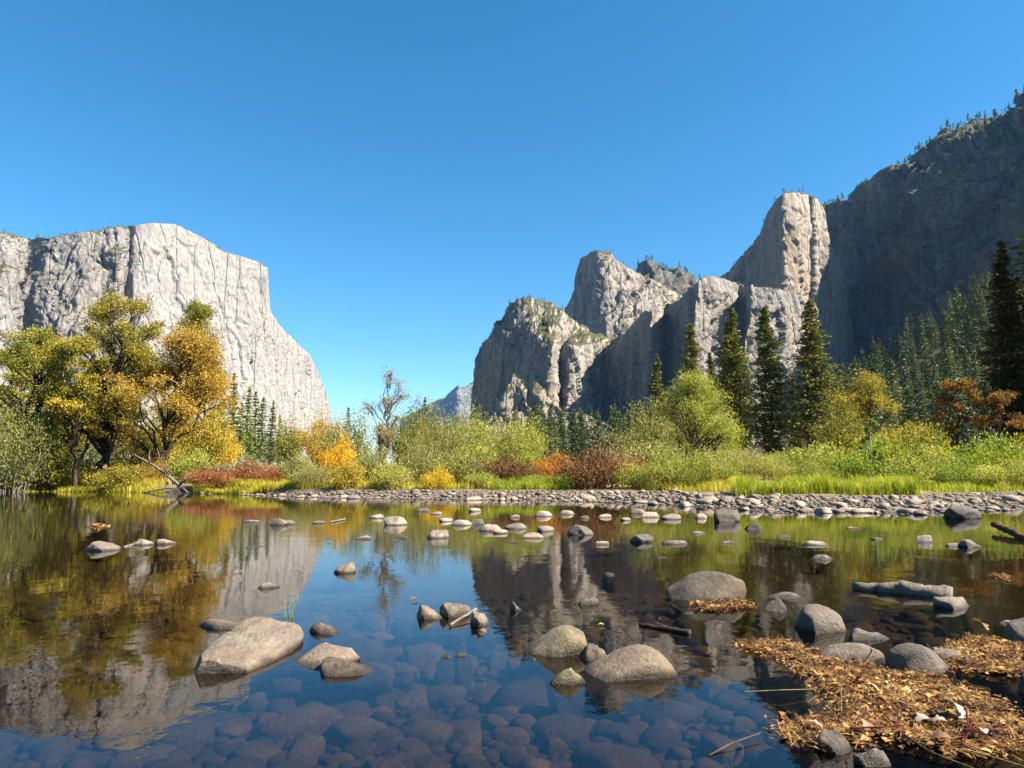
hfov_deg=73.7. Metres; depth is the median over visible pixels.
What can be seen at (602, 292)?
peak
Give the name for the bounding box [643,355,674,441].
pine tree
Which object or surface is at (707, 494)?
cobble
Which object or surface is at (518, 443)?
bush
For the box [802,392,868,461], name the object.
bush
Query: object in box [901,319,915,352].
pine tree
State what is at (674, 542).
river rock
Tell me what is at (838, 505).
cobble
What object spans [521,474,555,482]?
shrub
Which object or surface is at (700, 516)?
river rock
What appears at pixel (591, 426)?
pine tree
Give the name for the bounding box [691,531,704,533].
river rock
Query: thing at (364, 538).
river rock
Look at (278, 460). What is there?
fir tree
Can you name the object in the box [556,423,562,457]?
pine tree
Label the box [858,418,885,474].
broadleaf tree
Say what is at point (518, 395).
cliff
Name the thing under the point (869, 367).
pine tree
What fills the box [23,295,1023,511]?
ground
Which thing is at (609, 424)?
pine tree
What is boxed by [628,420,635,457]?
pine tree
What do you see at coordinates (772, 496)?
cobble
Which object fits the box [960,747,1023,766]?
grass stalk
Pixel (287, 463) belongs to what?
shrub
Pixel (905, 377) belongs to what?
pine tree
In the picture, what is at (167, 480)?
meadow grass
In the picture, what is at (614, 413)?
pine tree
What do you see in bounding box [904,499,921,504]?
cobble
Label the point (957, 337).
pine tree
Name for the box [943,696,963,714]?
dead leaf
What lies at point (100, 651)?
river
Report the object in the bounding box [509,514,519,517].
river rock
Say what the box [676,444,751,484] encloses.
shrub
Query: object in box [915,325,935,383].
pine tree
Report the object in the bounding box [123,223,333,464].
cliff
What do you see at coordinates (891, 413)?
pine tree
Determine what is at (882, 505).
cobble
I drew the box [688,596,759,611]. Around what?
fallen leaves
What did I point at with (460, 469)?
shrub
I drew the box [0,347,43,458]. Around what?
broadleaf tree
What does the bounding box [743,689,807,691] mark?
grass stalk
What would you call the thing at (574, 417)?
pine tree
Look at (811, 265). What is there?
cliff
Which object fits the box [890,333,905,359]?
pine tree
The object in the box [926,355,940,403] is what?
pine tree
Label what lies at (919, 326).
pine tree
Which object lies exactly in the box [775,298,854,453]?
pine tree
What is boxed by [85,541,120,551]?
river rock
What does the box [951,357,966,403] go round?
pine tree
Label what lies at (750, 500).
cobble
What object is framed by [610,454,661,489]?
shrub
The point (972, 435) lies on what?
pine tree
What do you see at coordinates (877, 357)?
pine tree
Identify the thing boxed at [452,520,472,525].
river rock
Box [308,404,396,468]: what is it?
bush
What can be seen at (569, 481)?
shrub
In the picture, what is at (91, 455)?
pine tree
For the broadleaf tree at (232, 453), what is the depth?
74.64 m
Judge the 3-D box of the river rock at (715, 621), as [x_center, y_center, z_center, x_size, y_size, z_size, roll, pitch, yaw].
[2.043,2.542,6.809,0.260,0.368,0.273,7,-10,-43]
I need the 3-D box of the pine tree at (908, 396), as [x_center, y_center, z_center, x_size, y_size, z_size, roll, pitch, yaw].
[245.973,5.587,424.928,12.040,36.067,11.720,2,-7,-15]
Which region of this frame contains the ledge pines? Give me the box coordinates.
[0,88,1023,443]
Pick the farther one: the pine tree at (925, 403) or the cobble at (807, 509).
the pine tree at (925, 403)
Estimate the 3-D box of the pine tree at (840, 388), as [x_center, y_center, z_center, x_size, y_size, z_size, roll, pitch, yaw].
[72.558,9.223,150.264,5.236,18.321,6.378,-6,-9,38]
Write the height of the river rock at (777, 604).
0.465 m
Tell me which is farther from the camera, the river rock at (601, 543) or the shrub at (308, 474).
the shrub at (308, 474)
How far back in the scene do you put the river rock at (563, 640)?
5.62 m
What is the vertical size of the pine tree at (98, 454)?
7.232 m
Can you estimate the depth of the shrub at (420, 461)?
45.36 m
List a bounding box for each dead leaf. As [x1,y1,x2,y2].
[806,719,822,727]
[861,719,873,729]
[915,712,930,720]
[931,728,952,738]
[932,714,946,720]
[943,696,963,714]
[953,702,968,717]
[972,617,988,629]
[979,727,988,733]
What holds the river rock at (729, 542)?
on the ground at (378, 491)
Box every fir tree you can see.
[216,372,246,455]
[232,402,248,465]
[238,386,257,460]
[244,390,264,459]
[249,397,268,462]
[263,401,280,464]
[274,415,283,465]
[345,407,353,444]
[420,396,431,456]
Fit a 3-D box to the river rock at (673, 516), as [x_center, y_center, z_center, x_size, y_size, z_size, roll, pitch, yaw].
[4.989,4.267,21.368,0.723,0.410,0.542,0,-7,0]
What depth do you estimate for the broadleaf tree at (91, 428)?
49.82 m
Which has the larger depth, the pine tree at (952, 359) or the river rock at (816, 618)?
the pine tree at (952, 359)
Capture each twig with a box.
[707,732,759,755]
[796,722,823,751]
[880,640,934,679]
[904,734,972,767]
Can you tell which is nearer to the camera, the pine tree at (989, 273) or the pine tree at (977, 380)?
the pine tree at (977, 380)
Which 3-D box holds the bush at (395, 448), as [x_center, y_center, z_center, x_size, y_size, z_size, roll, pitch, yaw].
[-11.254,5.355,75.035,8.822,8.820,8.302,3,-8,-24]
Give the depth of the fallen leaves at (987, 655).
5.47 m
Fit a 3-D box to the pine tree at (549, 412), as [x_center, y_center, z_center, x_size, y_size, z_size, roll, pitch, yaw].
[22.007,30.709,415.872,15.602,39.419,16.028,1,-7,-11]
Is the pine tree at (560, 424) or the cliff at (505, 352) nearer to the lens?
the pine tree at (560, 424)
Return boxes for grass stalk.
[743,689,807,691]
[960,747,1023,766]
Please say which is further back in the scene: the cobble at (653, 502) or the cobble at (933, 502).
the cobble at (653, 502)
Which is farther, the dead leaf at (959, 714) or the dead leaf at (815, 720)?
the dead leaf at (959, 714)
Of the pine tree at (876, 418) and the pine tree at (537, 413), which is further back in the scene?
the pine tree at (537, 413)
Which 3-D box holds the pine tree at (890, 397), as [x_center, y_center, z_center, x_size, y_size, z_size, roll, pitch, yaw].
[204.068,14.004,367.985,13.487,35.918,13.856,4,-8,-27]
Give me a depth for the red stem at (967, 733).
3.73 m
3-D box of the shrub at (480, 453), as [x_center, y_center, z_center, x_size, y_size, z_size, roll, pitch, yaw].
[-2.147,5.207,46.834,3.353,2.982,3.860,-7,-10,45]
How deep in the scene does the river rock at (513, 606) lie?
7.41 m
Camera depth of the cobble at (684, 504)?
28.79 m
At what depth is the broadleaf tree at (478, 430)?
70.77 m
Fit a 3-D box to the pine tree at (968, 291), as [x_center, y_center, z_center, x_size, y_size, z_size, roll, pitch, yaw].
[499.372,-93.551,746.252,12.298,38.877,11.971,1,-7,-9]
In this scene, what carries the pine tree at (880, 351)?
on the ground at (378, 491)
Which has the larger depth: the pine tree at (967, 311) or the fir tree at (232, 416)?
the pine tree at (967, 311)
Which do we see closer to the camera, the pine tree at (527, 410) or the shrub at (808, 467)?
the shrub at (808, 467)
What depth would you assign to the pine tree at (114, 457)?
115.62 m
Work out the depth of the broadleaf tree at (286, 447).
108.44 m
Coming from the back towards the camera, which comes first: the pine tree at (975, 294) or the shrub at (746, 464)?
the pine tree at (975, 294)
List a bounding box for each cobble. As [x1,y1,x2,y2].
[346,495,360,498]
[465,496,481,499]
[535,492,544,495]
[578,494,595,499]
[647,500,658,504]
[655,497,664,502]
[679,502,690,506]
[695,492,713,495]
[695,498,709,504]
[703,496,717,500]
[719,496,731,503]
[739,507,749,510]
[747,498,760,502]
[768,498,777,502]
[769,494,779,498]
[793,501,805,507]
[798,508,813,511]
[814,507,831,512]
[832,502,847,508]
[839,507,854,511]
[843,498,854,502]
[850,508,867,512]
[879,502,889,508]
[888,494,898,498]
[896,508,917,513]
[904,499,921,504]
[913,510,926,514]
[929,500,939,505]
[967,497,981,501]
[985,506,999,509]
[1001,494,1021,502]
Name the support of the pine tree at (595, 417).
on the ground at (378, 491)
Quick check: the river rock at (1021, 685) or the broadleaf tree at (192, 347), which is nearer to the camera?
the river rock at (1021, 685)
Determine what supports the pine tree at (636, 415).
on the ground at (378, 491)
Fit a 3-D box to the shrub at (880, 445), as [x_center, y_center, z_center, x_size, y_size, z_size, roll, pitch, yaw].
[23.175,4.481,42.603,4.101,3.566,4.388,6,-10,-41]
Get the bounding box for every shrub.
[1,455,59,491]
[33,452,108,487]
[76,460,149,491]
[130,451,170,482]
[162,443,216,483]
[177,465,230,487]
[187,458,280,488]
[201,453,273,473]
[241,464,290,482]
[272,451,319,481]
[284,458,338,487]
[314,429,358,476]
[322,455,370,489]
[351,444,399,481]
[366,459,417,489]
[389,436,448,480]
[419,461,455,489]
[423,443,491,486]
[451,439,501,475]
[462,468,502,487]
[470,451,546,481]
[508,450,545,475]
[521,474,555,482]
[524,446,576,478]
[546,437,641,489]
[550,469,596,488]
[586,442,633,460]
[592,452,648,477]
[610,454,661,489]
[621,433,694,475]
[639,444,708,489]
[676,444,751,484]
[717,444,767,478]
[743,452,800,480]
[769,441,820,478]
[787,453,850,479]
[803,437,857,477]
[826,446,883,479]
[845,428,918,477]
[873,453,938,484]
[897,437,961,479]
[898,415,961,460]
[925,453,980,485]
[938,439,1003,477]
[958,461,1016,486]
[964,427,1023,481]
[988,453,1023,488]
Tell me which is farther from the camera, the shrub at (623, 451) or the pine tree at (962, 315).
the pine tree at (962, 315)
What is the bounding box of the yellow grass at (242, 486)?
[1,475,734,493]
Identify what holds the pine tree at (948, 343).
on the ground at (378, 491)
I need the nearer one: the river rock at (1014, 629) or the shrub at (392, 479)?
the river rock at (1014, 629)
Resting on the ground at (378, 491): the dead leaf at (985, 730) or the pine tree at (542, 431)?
the pine tree at (542, 431)
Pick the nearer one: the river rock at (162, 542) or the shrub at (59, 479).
the river rock at (162, 542)
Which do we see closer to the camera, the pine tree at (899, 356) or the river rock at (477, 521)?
the river rock at (477, 521)
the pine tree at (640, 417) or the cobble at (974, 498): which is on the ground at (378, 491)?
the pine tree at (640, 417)
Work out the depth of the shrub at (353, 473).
40.69 m
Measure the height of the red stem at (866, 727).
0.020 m
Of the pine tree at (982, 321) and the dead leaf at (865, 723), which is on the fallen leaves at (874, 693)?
the dead leaf at (865, 723)
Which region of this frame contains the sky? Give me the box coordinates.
[0,0,1023,464]
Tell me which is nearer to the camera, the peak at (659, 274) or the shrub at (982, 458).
the shrub at (982, 458)
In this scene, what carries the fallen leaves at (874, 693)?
on the river
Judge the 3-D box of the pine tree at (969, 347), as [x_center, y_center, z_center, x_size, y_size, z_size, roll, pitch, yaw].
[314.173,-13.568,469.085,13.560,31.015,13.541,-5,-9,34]
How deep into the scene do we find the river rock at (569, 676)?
4.84 m
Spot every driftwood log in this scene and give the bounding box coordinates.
[852,580,952,596]
[990,522,1023,540]
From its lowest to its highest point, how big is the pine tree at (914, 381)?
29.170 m
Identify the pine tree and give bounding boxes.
[84,446,96,466]
[88,447,101,465]
[112,441,123,467]
[524,406,529,432]
[528,404,546,459]
[528,411,535,438]
[537,413,548,455]
[539,405,547,436]
[541,410,547,453]
[544,402,558,459]
[544,428,554,460]
[548,416,561,461]
[548,431,559,458]
[552,409,558,435]
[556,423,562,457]
[558,411,567,449]
[558,418,567,462]
[558,424,571,459]
[561,406,570,456]
[564,413,576,460]
[566,412,570,460]
[567,408,578,459]
[567,410,577,452]
[570,416,587,462]
[572,407,589,461]
[573,417,589,462]
[581,405,601,461]
[589,413,605,455]
[591,417,605,456]
[592,407,606,452]
[598,405,622,453]
[606,409,616,444]
[607,403,623,453]
[611,408,631,444]
[621,415,629,456]
[622,399,634,433]
[625,414,637,448]
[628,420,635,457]
[633,407,645,458]
[636,403,645,455]
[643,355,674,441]
[666,321,711,454]
[703,307,765,457]
[704,351,725,456]
[737,304,810,466]
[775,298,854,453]
[787,373,806,454]
[828,376,848,419]
[829,365,847,413]
[831,386,847,448]
[839,360,846,381]
[842,375,857,425]
[844,363,855,410]
[849,358,865,432]
[858,348,866,381]
[862,356,902,437]
[862,361,893,437]
[866,356,873,374]
[871,336,874,371]
[874,344,888,376]
[874,345,884,373]
[875,337,886,366]
[879,383,900,449]
[882,357,915,428]
[885,359,913,426]
[885,380,902,426]
[887,337,894,366]
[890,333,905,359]
[893,337,902,365]
[896,351,921,420]
[896,352,908,386]
[897,323,916,365]
[900,313,920,355]
[900,365,917,407]
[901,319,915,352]
[901,366,915,417]
[906,330,918,362]
[909,343,925,396]
[911,367,923,407]
[913,373,933,429]
[915,315,926,345]
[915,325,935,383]
[916,318,927,352]
[919,336,931,374]
[921,355,941,421]
[923,344,940,396]
[924,309,934,336]
[924,309,938,345]
[925,357,978,447]
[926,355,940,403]
[926,385,941,434]
[928,347,971,419]
[929,319,940,347]
[931,385,944,438]
[934,360,945,402]
[936,322,946,354]
[937,306,947,328]
[939,313,946,339]
[939,336,963,376]
[939,381,977,447]
[940,325,959,360]
[941,359,967,423]
[942,291,957,334]
[946,319,968,371]
[946,323,964,362]
[950,285,966,320]
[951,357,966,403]
[952,304,967,347]
[953,234,1023,404]
[954,348,965,394]
[956,305,970,346]
[957,319,968,364]
[958,302,969,343]
[958,346,972,394]
[960,292,968,315]
[960,388,983,447]
[961,299,975,343]
[961,316,978,368]
[962,343,974,381]
[963,240,1023,444]
[964,345,993,412]
[965,282,971,309]
[965,288,990,335]
[966,268,1023,408]
[967,276,975,306]
[969,274,976,307]
[970,282,981,324]
[970,315,985,361]
[970,361,994,441]
[971,294,985,341]
[974,381,996,440]
[976,356,991,412]
[977,298,993,344]
[977,307,988,340]
[978,272,987,301]
[979,311,993,366]
[982,280,993,311]
[983,268,994,295]
[983,271,990,312]
[985,337,998,388]
[986,368,1005,444]
[988,276,997,311]
[1016,265,1023,293]
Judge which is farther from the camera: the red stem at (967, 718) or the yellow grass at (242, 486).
the yellow grass at (242, 486)
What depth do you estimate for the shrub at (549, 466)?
46.23 m
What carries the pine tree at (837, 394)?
on the ground at (378, 491)
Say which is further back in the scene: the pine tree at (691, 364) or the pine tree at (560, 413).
the pine tree at (560, 413)
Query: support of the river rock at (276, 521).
on the ground at (378, 491)
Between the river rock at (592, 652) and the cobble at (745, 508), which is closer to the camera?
the river rock at (592, 652)
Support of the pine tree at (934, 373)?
on the ground at (378, 491)
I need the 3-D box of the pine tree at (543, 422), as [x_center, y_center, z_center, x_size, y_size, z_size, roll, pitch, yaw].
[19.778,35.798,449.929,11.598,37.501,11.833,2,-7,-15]
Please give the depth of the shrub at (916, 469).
35.31 m
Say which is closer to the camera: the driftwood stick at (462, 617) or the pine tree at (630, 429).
the driftwood stick at (462, 617)
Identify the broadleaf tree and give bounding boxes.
[0,324,87,461]
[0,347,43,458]
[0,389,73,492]
[2,329,106,456]
[30,410,95,478]
[38,287,167,486]
[45,373,116,488]
[79,343,184,471]
[97,319,247,468]
[114,415,203,475]
[145,296,229,451]
[180,355,225,453]
[213,426,244,467]
[271,409,306,466]
[291,403,354,469]
[359,367,410,464]
[428,400,515,463]
[640,368,759,468]
[825,368,932,462]
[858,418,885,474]
[890,409,968,458]
[931,377,989,456]
[967,389,1023,458]
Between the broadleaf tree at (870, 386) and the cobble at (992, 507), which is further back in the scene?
the broadleaf tree at (870, 386)
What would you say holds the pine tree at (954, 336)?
on the ground at (378, 491)
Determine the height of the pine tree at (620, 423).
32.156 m
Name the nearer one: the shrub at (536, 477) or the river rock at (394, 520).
the river rock at (394, 520)
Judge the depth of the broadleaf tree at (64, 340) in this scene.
59.44 m
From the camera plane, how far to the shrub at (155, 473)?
51.36 m
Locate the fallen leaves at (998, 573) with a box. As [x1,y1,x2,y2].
[986,571,1010,580]
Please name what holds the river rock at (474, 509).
on the ground at (378, 491)
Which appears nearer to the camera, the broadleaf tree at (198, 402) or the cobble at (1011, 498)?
the cobble at (1011, 498)
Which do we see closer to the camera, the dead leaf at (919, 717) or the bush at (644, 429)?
the dead leaf at (919, 717)
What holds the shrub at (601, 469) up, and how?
on the ground at (378, 491)
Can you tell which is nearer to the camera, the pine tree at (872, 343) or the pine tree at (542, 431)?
the pine tree at (542, 431)
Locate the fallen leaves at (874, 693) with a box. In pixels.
[725,636,1023,766]
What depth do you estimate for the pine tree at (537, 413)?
336.09 m
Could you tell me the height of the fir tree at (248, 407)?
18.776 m
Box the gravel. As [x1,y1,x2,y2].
[169,489,1023,514]
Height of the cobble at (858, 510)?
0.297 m
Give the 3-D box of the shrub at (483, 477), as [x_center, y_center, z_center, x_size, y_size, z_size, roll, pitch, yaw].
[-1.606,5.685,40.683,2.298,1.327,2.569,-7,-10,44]
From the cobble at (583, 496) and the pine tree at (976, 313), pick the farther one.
the pine tree at (976, 313)
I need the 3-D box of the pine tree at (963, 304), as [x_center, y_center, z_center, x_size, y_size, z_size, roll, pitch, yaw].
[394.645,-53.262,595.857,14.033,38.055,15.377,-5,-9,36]
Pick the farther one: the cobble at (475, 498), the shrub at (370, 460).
the shrub at (370, 460)
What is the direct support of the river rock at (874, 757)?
on the ground at (378, 491)
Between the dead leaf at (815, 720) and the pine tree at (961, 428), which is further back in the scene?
the pine tree at (961, 428)
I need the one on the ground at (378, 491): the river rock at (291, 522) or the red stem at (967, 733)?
the river rock at (291, 522)
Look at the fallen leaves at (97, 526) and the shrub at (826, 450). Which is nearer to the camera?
the fallen leaves at (97, 526)
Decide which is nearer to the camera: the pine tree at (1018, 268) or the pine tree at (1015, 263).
the pine tree at (1015, 263)
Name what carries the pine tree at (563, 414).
on the ground at (378, 491)
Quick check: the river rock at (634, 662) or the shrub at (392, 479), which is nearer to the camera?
the river rock at (634, 662)
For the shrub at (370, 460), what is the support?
on the ground at (378, 491)
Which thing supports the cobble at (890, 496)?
on the gravel
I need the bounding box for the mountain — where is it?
[398,382,472,464]
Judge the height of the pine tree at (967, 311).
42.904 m
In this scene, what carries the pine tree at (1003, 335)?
on the ground at (378, 491)
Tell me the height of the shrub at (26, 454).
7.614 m
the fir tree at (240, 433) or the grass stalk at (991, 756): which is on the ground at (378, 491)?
the fir tree at (240, 433)
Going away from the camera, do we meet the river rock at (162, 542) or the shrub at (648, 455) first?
the river rock at (162, 542)
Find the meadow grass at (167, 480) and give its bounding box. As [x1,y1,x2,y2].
[1,463,954,489]
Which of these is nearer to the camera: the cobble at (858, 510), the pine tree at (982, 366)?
the cobble at (858, 510)
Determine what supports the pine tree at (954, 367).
on the ground at (378, 491)
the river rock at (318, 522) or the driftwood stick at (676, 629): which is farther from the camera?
the river rock at (318, 522)
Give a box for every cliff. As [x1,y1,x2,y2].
[0,225,131,460]
[0,294,76,455]
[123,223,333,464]
[469,296,616,448]
[471,374,626,464]
[603,276,830,452]
[721,191,855,387]
[821,90,1023,370]
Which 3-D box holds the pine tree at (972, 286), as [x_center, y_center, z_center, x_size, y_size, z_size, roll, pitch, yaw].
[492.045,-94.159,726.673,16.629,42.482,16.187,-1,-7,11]
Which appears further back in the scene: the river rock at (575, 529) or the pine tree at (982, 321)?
the pine tree at (982, 321)
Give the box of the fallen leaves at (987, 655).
[927,631,1023,678]
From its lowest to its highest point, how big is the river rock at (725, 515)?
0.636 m
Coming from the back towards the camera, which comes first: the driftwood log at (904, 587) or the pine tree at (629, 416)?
the pine tree at (629, 416)
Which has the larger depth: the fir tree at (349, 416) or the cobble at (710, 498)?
the fir tree at (349, 416)
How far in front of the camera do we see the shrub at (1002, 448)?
43.47 m
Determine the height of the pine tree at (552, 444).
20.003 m
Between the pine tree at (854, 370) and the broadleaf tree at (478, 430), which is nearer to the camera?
the broadleaf tree at (478, 430)
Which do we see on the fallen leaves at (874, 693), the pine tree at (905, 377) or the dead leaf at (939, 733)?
the dead leaf at (939, 733)
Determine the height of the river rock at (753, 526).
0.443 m
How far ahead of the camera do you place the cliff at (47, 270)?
1969.73 m
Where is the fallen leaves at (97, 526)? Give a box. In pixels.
[84,523,112,529]
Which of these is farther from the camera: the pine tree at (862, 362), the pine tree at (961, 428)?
the pine tree at (862, 362)
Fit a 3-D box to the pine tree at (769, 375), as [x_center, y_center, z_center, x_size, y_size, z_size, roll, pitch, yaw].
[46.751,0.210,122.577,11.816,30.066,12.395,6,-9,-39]
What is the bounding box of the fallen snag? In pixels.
[131,449,190,492]
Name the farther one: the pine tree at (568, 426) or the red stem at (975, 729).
the pine tree at (568, 426)
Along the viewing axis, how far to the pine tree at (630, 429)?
349.32 m
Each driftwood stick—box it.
[449,608,476,625]
[639,623,691,634]
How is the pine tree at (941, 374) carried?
on the ground at (378, 491)
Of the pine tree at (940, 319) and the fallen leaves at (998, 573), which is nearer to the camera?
the fallen leaves at (998, 573)
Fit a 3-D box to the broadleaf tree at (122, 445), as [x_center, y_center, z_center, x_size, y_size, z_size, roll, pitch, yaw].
[-33.761,2.207,59.890,10.016,12.650,7.521,0,-7,0]
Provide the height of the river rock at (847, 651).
0.380 m
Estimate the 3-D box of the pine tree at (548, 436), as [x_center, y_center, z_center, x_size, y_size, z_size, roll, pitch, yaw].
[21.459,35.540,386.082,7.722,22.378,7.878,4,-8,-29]
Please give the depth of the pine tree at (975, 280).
717.01 m
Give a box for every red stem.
[850,724,902,728]
[962,721,974,755]
[962,728,1007,731]
[965,707,968,735]
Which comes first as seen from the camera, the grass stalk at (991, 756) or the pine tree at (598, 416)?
the grass stalk at (991, 756)
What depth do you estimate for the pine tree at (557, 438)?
343.52 m
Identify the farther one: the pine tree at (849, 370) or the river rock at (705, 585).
the pine tree at (849, 370)
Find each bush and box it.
[174,400,245,470]
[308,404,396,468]
[373,393,441,468]
[391,397,481,466]
[482,408,555,467]
[595,396,698,457]
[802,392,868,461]
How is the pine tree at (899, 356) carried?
on the ground at (378, 491)
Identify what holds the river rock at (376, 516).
on the ground at (378, 491)
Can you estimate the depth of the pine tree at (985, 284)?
660.49 m
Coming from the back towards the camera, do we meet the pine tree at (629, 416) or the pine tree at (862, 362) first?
the pine tree at (862, 362)
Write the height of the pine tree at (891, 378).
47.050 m
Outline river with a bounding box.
[0,491,1023,767]
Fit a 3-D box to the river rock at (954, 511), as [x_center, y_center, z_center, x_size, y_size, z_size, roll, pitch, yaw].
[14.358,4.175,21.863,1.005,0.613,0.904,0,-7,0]
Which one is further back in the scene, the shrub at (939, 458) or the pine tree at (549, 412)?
the pine tree at (549, 412)
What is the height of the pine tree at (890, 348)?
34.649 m
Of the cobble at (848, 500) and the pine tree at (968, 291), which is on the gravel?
the cobble at (848, 500)
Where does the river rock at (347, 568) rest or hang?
on the ground at (378, 491)
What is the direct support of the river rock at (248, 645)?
in the river
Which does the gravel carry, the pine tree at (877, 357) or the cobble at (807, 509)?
the cobble at (807, 509)
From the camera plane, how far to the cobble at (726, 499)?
28.80 m
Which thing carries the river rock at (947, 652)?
on the ground at (378, 491)
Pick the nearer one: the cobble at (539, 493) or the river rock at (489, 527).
the river rock at (489, 527)
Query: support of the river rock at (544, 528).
on the ground at (378, 491)
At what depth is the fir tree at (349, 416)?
210.08 m
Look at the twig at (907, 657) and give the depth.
4.95 m
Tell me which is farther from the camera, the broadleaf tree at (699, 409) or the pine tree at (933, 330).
the pine tree at (933, 330)
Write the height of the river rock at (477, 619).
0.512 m
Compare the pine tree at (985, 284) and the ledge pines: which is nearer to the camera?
the pine tree at (985, 284)
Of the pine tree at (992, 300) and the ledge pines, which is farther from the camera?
the ledge pines
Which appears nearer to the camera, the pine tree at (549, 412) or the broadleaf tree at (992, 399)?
the broadleaf tree at (992, 399)
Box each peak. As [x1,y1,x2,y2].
[564,250,682,336]
[637,260,698,295]
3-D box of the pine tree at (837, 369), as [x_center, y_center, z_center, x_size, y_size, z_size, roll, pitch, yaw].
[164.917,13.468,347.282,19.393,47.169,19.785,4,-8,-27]
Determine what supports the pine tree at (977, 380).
on the ground at (378, 491)
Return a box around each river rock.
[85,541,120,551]
[134,539,154,545]
[155,539,175,544]
[194,616,303,673]
[199,619,242,628]
[243,520,259,522]
[245,546,265,547]
[258,582,279,588]
[270,518,288,524]
[287,520,297,524]
[294,642,360,668]
[309,622,337,635]
[312,521,324,523]
[319,656,373,676]
[334,562,355,572]
[355,536,371,539]
[369,514,384,518]
[383,516,407,524]
[416,508,429,511]
[416,605,442,619]
[427,530,449,538]
[431,511,441,514]
[439,518,453,521]
[439,602,470,617]
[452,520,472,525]
[455,653,467,656]
[469,508,480,511]
[470,611,488,626]
[471,519,483,524]
[479,524,500,531]
[493,529,507,533]
[504,523,527,528]
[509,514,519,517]
[510,601,521,610]
[521,532,543,538]
[526,625,586,656]
[535,511,552,516]
[537,526,554,531]
[550,667,584,684]
[559,510,574,514]
[567,524,593,534]
[578,598,598,604]
[578,644,605,661]
[584,644,677,681]
[595,541,608,544]
[598,514,611,517]
[629,508,644,513]
[629,534,652,541]
[641,512,658,517]
[660,513,680,519]
[661,540,687,544]
[665,571,746,600]
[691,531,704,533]
[695,513,706,518]
[706,620,724,622]
[713,508,740,521]
[720,541,736,543]
[744,524,761,529]
[761,598,786,610]
[767,592,800,598]
[794,604,845,632]
[804,540,827,545]
[811,554,831,559]
[814,728,851,754]
[819,643,884,662]
[849,628,889,639]
[853,748,890,766]
[886,643,948,674]
[915,535,932,541]
[933,596,968,609]
[933,647,961,658]
[942,504,980,518]
[945,543,959,546]
[958,539,981,547]
[999,620,1009,624]
[1005,618,1023,643]
[1017,671,1023,693]
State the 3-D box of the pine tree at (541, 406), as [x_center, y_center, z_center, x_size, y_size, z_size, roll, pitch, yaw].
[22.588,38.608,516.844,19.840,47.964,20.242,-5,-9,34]
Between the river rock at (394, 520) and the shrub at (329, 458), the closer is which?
the river rock at (394, 520)
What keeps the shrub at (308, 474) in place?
on the ground at (378, 491)
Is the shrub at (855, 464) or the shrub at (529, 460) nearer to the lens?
the shrub at (855, 464)
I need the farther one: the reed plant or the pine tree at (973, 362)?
the pine tree at (973, 362)
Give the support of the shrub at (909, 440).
on the ground at (378, 491)
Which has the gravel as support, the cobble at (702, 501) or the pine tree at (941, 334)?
the cobble at (702, 501)
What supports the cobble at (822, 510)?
on the gravel
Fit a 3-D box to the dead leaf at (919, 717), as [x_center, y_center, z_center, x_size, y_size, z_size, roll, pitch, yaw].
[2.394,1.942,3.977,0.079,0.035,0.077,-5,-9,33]
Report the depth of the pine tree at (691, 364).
141.14 m
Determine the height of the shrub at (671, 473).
2.766 m
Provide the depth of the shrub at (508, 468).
42.48 m
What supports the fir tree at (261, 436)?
on the ground at (378, 491)
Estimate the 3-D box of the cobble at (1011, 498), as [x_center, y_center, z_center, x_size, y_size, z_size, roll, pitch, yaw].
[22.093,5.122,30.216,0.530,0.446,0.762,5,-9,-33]
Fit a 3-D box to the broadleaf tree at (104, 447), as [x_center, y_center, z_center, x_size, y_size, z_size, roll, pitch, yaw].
[-30.812,0.226,52.111,8.371,15.562,7.991,-6,-9,38]
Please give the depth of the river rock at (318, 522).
19.54 m
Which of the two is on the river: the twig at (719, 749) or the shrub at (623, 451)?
the twig at (719, 749)
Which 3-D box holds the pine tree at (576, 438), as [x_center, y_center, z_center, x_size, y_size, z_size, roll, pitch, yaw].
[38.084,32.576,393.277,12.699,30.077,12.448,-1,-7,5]
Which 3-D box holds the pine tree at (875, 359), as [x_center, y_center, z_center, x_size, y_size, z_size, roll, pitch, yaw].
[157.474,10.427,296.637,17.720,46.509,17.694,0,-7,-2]
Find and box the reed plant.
[280,598,297,617]
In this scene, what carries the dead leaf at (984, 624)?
on the river
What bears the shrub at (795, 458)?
on the ground at (378, 491)
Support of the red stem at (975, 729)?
on the fallen leaves at (874, 693)
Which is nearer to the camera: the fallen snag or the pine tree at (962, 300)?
the fallen snag
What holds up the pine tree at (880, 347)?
on the ground at (378, 491)
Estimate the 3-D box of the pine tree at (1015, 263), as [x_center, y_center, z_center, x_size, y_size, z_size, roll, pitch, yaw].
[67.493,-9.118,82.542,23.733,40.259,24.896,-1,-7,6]
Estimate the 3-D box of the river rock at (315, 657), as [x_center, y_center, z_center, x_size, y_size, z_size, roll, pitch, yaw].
[-1.562,2.311,5.474,0.699,0.441,0.520,-3,-8,23]
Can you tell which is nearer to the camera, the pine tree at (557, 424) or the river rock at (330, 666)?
the river rock at (330, 666)
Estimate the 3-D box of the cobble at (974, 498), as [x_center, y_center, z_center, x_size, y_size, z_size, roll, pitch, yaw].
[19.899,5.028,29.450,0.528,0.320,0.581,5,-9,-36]
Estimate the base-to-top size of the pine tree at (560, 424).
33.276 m
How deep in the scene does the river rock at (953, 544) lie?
13.66 m
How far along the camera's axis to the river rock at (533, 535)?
15.33 m
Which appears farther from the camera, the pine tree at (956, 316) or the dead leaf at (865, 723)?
the pine tree at (956, 316)
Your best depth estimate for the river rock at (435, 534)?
15.39 m
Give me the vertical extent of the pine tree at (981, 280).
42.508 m
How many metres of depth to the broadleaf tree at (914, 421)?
79.08 m
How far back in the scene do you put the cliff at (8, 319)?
1498.84 m
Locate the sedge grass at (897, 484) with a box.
[488,469,1023,495]

